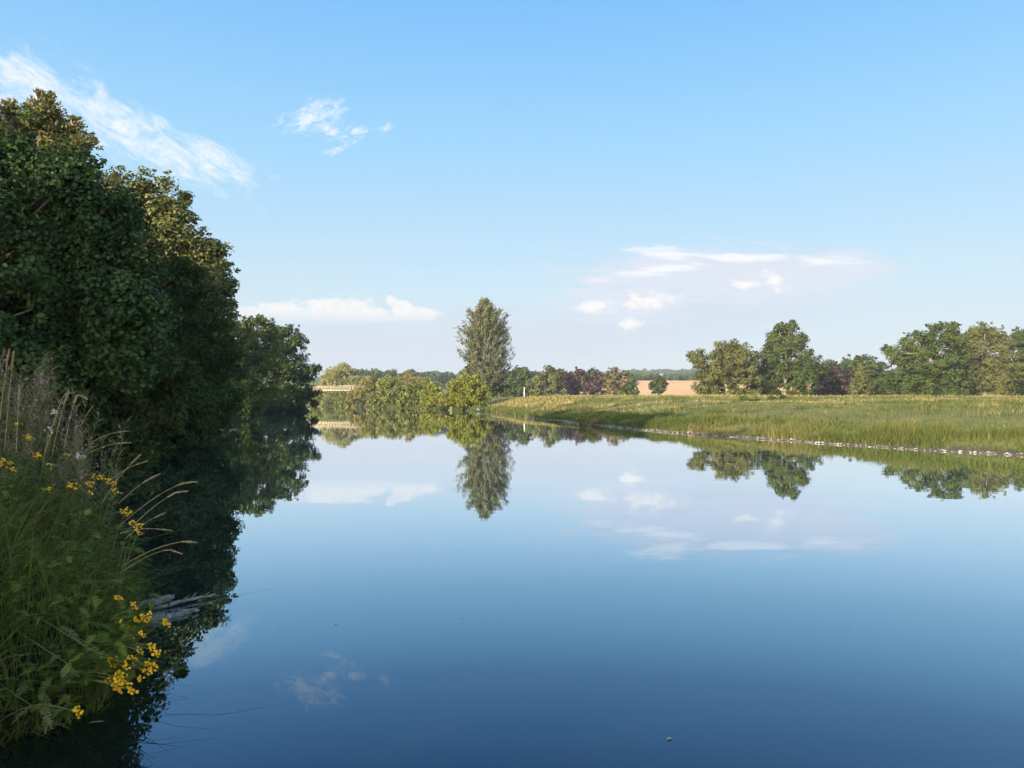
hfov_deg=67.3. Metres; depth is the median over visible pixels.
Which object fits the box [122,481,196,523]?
grass stalk
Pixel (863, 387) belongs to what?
lime tree
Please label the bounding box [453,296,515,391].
poplar
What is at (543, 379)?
oak tree
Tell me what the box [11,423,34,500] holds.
willowherb
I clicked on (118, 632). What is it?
tansy plant
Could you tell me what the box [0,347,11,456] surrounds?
willowherb
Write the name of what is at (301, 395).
alder tree
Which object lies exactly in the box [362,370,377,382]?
round tree
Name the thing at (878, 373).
oak tree
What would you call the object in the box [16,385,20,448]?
grass stalk
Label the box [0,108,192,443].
lime tree
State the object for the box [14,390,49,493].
willowherb
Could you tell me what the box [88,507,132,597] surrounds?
tansy plant
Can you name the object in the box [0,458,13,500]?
tansy plant
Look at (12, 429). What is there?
willowherb
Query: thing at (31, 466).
willowherb
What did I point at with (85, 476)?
willowherb
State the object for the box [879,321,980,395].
oak tree
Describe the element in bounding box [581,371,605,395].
copper beech
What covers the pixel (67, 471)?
willowherb
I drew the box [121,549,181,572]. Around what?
grass stalk
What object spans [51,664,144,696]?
tansy plant
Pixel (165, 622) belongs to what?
tansy plant
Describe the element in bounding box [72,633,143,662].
tansy plant
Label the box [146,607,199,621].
driftwood
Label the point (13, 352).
grass stalk
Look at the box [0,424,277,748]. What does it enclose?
bank grass
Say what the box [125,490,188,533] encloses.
grass stalk
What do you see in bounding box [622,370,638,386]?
oak tree
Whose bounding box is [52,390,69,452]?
grass stalk
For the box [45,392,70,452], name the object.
grass stalk
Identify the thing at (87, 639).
fern plant
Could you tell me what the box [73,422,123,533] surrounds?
willowherb
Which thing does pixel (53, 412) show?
dry umbel
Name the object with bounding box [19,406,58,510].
willowherb
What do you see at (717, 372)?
oak tree
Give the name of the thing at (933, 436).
shore grass
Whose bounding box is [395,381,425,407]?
sallow bush
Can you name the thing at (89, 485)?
tansy plant
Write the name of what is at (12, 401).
willowherb
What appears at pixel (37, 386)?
willowherb
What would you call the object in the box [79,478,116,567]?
tansy plant
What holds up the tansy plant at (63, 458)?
on the ground at (950, 417)
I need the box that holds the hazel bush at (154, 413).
[34,294,202,476]
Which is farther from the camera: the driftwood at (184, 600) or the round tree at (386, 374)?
the round tree at (386, 374)
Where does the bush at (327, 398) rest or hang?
on the ground at (950, 417)
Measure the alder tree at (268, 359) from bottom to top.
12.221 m
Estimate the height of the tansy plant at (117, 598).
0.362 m
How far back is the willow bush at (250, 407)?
61.69 m
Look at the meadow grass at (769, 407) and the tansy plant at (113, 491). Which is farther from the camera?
the meadow grass at (769, 407)
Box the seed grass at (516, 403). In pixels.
[486,394,1023,411]
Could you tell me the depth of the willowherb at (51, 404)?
7.21 m
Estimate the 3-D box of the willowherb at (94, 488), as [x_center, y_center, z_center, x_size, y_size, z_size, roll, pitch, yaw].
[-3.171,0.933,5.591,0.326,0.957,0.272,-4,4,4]
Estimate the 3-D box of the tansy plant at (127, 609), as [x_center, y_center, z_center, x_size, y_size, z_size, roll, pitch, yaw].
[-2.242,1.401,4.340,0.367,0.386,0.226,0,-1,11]
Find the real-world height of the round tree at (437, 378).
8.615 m
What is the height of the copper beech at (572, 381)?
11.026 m
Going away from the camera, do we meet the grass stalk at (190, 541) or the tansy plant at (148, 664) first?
the tansy plant at (148, 664)
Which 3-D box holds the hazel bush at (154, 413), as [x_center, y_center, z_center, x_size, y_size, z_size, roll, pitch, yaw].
[-9.972,-0.243,18.900,4.539,4.822,7.019,1,-2,-42]
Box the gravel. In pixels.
[528,417,1023,455]
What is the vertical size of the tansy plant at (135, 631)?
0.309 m
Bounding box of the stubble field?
[561,380,822,395]
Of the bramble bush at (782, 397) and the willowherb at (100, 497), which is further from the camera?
the bramble bush at (782, 397)
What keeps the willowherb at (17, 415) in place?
on the ground at (950, 417)
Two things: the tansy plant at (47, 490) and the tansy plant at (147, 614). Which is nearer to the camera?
the tansy plant at (147, 614)
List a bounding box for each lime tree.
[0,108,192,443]
[600,366,631,394]
[844,361,876,395]
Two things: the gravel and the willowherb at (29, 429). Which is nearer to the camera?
the willowherb at (29, 429)
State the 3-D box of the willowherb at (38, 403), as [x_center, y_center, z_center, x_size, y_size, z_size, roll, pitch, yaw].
[-4.123,0.565,6.766,0.511,1.500,0.426,-3,7,-39]
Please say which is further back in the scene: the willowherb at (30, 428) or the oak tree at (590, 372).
the oak tree at (590, 372)
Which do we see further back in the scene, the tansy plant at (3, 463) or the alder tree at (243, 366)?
the alder tree at (243, 366)
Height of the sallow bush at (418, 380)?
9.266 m
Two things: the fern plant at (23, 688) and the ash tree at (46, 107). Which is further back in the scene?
the ash tree at (46, 107)
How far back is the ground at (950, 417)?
32.25 m
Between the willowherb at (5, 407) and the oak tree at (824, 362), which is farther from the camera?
the oak tree at (824, 362)
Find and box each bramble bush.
[576,407,610,424]
[733,395,759,401]
[767,393,795,399]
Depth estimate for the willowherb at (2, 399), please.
6.59 m
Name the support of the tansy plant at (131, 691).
on the ground at (950, 417)
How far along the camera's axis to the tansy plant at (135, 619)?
4.13 m
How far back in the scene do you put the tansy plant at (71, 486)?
5.12 m
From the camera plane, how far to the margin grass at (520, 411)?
111.69 m
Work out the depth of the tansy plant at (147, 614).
4.18 m
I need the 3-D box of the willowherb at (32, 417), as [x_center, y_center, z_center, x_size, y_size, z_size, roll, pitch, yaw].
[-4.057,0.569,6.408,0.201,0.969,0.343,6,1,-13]
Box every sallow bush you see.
[344,375,384,406]
[364,375,405,407]
[387,371,430,387]
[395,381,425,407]
[417,381,442,408]
[437,391,450,406]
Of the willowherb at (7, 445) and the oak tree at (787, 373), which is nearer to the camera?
the willowherb at (7, 445)
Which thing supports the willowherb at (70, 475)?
on the ground at (950, 417)
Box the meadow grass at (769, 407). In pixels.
[471,395,1023,431]
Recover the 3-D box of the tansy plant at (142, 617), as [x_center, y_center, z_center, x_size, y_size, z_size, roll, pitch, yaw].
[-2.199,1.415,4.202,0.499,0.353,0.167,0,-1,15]
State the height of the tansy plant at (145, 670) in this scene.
0.238 m
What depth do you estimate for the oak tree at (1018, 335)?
149.17 m
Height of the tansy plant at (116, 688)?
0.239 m
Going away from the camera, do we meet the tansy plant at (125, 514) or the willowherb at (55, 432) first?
the tansy plant at (125, 514)
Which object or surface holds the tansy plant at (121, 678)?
on the ground at (950, 417)
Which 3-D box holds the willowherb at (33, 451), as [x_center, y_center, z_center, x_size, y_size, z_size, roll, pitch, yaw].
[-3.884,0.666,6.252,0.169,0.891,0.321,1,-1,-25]
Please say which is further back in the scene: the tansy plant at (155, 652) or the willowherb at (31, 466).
the willowherb at (31, 466)
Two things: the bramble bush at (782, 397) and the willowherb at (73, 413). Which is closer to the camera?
the willowherb at (73, 413)
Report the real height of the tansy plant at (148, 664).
0.237 m
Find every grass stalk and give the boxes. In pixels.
[0,349,9,415]
[4,351,14,452]
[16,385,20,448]
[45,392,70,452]
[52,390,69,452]
[64,394,86,446]
[101,454,141,503]
[120,528,172,533]
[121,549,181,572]
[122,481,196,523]
[123,540,195,564]
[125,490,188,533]
[128,473,159,494]
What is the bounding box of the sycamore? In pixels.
[93,165,241,354]
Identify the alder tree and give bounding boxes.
[122,255,246,440]
[199,316,255,413]
[230,313,294,415]
[259,324,322,413]
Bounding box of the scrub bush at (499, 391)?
[460,363,511,397]
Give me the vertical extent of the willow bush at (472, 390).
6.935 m
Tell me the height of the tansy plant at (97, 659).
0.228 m
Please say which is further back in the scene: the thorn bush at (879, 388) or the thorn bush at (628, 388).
the thorn bush at (628, 388)
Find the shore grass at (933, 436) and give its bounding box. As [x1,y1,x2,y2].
[535,409,1023,452]
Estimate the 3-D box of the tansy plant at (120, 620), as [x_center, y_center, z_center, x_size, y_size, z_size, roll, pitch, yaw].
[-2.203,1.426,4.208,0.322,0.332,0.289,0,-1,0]
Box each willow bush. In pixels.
[222,367,267,420]
[441,372,492,409]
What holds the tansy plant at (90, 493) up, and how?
on the ground at (950, 417)
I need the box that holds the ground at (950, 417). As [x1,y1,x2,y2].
[0,375,1023,741]
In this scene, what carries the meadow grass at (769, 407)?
on the ground at (950, 417)
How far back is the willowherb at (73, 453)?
6.38 m
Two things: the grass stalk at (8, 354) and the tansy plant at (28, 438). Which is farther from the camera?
the grass stalk at (8, 354)
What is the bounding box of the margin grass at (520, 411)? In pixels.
[305,403,554,416]
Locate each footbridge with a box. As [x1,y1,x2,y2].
[299,384,360,390]
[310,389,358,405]
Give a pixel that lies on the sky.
(637, 184)
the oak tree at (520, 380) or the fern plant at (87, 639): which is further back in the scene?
the oak tree at (520, 380)
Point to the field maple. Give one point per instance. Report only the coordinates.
(658, 386)
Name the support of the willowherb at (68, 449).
on the ground at (950, 417)
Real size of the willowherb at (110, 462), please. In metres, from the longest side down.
1.551 x 0.549 x 0.321 m
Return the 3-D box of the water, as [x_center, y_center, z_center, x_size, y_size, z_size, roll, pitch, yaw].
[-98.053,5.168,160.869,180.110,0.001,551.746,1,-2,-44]
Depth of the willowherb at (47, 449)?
6.67 m
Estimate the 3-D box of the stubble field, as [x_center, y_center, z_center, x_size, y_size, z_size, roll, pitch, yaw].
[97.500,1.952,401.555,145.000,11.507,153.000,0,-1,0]
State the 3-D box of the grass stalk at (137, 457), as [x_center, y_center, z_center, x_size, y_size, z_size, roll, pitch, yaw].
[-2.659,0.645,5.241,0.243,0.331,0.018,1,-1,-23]
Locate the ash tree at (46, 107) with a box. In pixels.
[0,87,120,310]
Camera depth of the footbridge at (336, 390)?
225.32 m
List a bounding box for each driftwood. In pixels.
[136,594,174,607]
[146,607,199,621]
[153,592,215,609]
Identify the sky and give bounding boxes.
[0,0,1023,379]
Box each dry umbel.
[34,426,53,504]
[41,409,57,482]
[66,453,85,525]
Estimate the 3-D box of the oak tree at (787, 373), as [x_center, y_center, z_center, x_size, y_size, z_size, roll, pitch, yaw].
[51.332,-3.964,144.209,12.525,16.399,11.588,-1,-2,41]
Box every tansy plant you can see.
[0,423,31,494]
[0,434,39,510]
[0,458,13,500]
[0,467,24,496]
[0,695,83,724]
[9,451,41,524]
[22,487,53,531]
[23,463,55,523]
[26,667,123,704]
[34,671,138,703]
[37,453,75,527]
[37,651,158,690]
[38,482,80,534]
[40,650,120,683]
[40,657,130,683]
[45,664,113,695]
[45,669,127,692]
[50,657,159,692]
[51,645,137,681]
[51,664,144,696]
[53,490,97,561]
[62,481,94,570]
[68,638,155,661]
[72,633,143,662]
[74,633,160,664]
[75,474,105,553]
[76,595,123,647]
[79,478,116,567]
[79,625,148,668]
[84,487,120,590]
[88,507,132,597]
[89,628,134,664]
[92,617,129,662]
[93,616,140,650]
[95,611,151,650]
[98,529,145,637]
[98,613,155,639]
[105,520,145,649]
[106,615,170,653]
[109,601,143,624]
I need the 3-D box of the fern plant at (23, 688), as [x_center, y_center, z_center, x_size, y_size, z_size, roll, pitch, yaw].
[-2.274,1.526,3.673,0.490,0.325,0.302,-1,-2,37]
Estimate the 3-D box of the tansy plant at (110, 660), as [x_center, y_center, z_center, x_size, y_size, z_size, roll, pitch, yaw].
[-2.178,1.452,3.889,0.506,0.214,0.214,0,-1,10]
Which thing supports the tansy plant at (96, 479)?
on the ground at (950, 417)
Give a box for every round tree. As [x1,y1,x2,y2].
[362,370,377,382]
[380,369,403,379]
[418,373,449,386]
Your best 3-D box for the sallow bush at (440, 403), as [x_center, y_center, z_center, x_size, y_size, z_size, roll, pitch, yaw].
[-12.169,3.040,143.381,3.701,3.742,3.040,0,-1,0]
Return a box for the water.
[0,406,1023,767]
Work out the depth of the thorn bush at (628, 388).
204.57 m
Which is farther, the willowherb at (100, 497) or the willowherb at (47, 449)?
the willowherb at (47, 449)
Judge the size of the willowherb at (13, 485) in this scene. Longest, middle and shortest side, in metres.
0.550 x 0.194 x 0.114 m
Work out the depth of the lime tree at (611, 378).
236.47 m
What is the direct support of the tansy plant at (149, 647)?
on the ground at (950, 417)
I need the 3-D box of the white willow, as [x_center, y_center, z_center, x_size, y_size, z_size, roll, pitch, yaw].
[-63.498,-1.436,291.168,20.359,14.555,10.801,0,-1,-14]
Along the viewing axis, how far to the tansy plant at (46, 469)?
5.31 m
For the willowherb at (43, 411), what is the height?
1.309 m
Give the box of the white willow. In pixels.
[317,362,363,389]
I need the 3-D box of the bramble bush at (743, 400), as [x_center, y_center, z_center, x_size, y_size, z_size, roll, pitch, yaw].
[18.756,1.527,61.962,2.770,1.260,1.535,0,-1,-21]
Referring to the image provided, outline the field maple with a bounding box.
[648,374,668,394]
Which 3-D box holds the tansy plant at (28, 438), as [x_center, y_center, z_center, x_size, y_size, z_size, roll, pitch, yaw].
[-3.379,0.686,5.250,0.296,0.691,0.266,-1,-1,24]
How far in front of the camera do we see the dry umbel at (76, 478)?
5.44 m
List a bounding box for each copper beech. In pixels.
[561,366,588,395]
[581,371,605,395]
[808,362,857,395]
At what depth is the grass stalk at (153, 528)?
4.85 m
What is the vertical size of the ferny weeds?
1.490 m
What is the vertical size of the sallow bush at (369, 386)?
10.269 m
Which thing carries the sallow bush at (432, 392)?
on the ground at (950, 417)
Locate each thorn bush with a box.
[618,382,639,395]
[871,381,889,395]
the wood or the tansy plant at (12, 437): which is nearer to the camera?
the tansy plant at (12, 437)
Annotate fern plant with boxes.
[0,626,105,699]
[1,664,70,736]
[40,618,128,684]
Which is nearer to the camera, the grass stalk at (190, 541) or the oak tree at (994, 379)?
the grass stalk at (190, 541)
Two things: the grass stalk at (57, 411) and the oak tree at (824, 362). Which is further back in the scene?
the oak tree at (824, 362)
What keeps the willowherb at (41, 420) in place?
on the ground at (950, 417)
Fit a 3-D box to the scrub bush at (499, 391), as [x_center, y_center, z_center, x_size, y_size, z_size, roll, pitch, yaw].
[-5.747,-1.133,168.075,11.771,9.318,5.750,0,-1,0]
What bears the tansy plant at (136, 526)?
on the ground at (950, 417)
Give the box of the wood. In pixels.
[265,367,975,380]
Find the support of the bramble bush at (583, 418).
on the ground at (950, 417)
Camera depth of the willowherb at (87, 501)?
5.31 m
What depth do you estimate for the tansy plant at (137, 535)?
4.58 m
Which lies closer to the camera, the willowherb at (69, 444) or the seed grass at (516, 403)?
the willowherb at (69, 444)
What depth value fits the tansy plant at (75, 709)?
3.55 m
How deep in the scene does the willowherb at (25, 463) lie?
6.07 m
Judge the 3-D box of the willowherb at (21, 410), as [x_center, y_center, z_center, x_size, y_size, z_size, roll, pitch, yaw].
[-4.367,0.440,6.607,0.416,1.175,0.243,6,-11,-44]
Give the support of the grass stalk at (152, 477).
on the bank grass at (10, 548)
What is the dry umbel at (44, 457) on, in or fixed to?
on the bank grass at (10, 548)
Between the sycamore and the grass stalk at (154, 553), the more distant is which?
the sycamore
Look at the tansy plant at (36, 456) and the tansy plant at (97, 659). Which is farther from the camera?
the tansy plant at (36, 456)
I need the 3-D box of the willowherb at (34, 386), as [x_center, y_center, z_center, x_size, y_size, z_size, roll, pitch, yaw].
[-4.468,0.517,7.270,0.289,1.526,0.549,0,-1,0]
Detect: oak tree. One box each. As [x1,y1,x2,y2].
[500,365,535,396]
[531,365,566,395]
[581,367,598,382]
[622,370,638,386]
[686,338,767,395]
[748,319,828,395]
[821,359,853,368]
[827,354,892,386]
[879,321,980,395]
[951,321,1023,395]
[1002,326,1023,396]
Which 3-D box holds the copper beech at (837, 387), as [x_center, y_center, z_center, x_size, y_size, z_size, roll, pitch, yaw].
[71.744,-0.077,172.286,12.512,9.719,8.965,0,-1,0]
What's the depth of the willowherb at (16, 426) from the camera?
6.41 m
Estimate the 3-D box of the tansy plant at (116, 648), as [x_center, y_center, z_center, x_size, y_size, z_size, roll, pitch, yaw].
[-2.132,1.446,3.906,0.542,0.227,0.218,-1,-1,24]
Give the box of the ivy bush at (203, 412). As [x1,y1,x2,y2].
[119,357,234,470]
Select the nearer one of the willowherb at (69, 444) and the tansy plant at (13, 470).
the tansy plant at (13, 470)
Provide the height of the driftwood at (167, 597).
0.094 m
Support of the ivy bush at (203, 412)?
on the ground at (950, 417)
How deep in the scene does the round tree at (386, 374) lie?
387.59 m
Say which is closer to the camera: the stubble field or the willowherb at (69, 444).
the willowherb at (69, 444)
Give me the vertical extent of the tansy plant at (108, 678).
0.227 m
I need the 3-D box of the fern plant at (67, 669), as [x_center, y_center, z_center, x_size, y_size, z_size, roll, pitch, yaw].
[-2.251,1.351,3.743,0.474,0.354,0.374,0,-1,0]
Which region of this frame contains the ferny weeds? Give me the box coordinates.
[0,443,169,724]
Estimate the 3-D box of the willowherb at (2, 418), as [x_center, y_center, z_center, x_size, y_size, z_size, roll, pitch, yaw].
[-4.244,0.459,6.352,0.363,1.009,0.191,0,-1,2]
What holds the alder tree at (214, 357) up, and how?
on the ground at (950, 417)
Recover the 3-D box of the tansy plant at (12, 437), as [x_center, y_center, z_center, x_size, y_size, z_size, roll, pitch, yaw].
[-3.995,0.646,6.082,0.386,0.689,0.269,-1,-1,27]
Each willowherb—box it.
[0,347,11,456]
[0,353,47,485]
[0,354,59,486]
[0,383,14,453]
[0,388,34,478]
[0,388,37,487]
[0,429,11,500]
[0,457,20,510]
[0,465,18,509]
[1,363,52,461]
[1,375,11,450]
[4,405,20,457]
[5,372,34,483]
[7,365,71,502]
[9,434,38,510]
[10,371,60,470]
[10,399,38,479]
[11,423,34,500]
[12,436,58,540]
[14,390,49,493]
[16,382,59,482]
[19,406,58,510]
[21,415,43,504]
[22,374,53,499]
[26,393,63,503]
[27,407,53,504]
[28,365,63,482]
[34,408,81,533]
[36,399,84,518]
[38,436,74,546]
[45,436,86,535]
[56,431,110,554]
[56,450,98,568]
[57,384,100,500]
[60,416,93,517]
[63,457,97,530]
[70,415,129,555]
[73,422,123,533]
[73,448,122,586]
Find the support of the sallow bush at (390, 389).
on the ground at (950, 417)

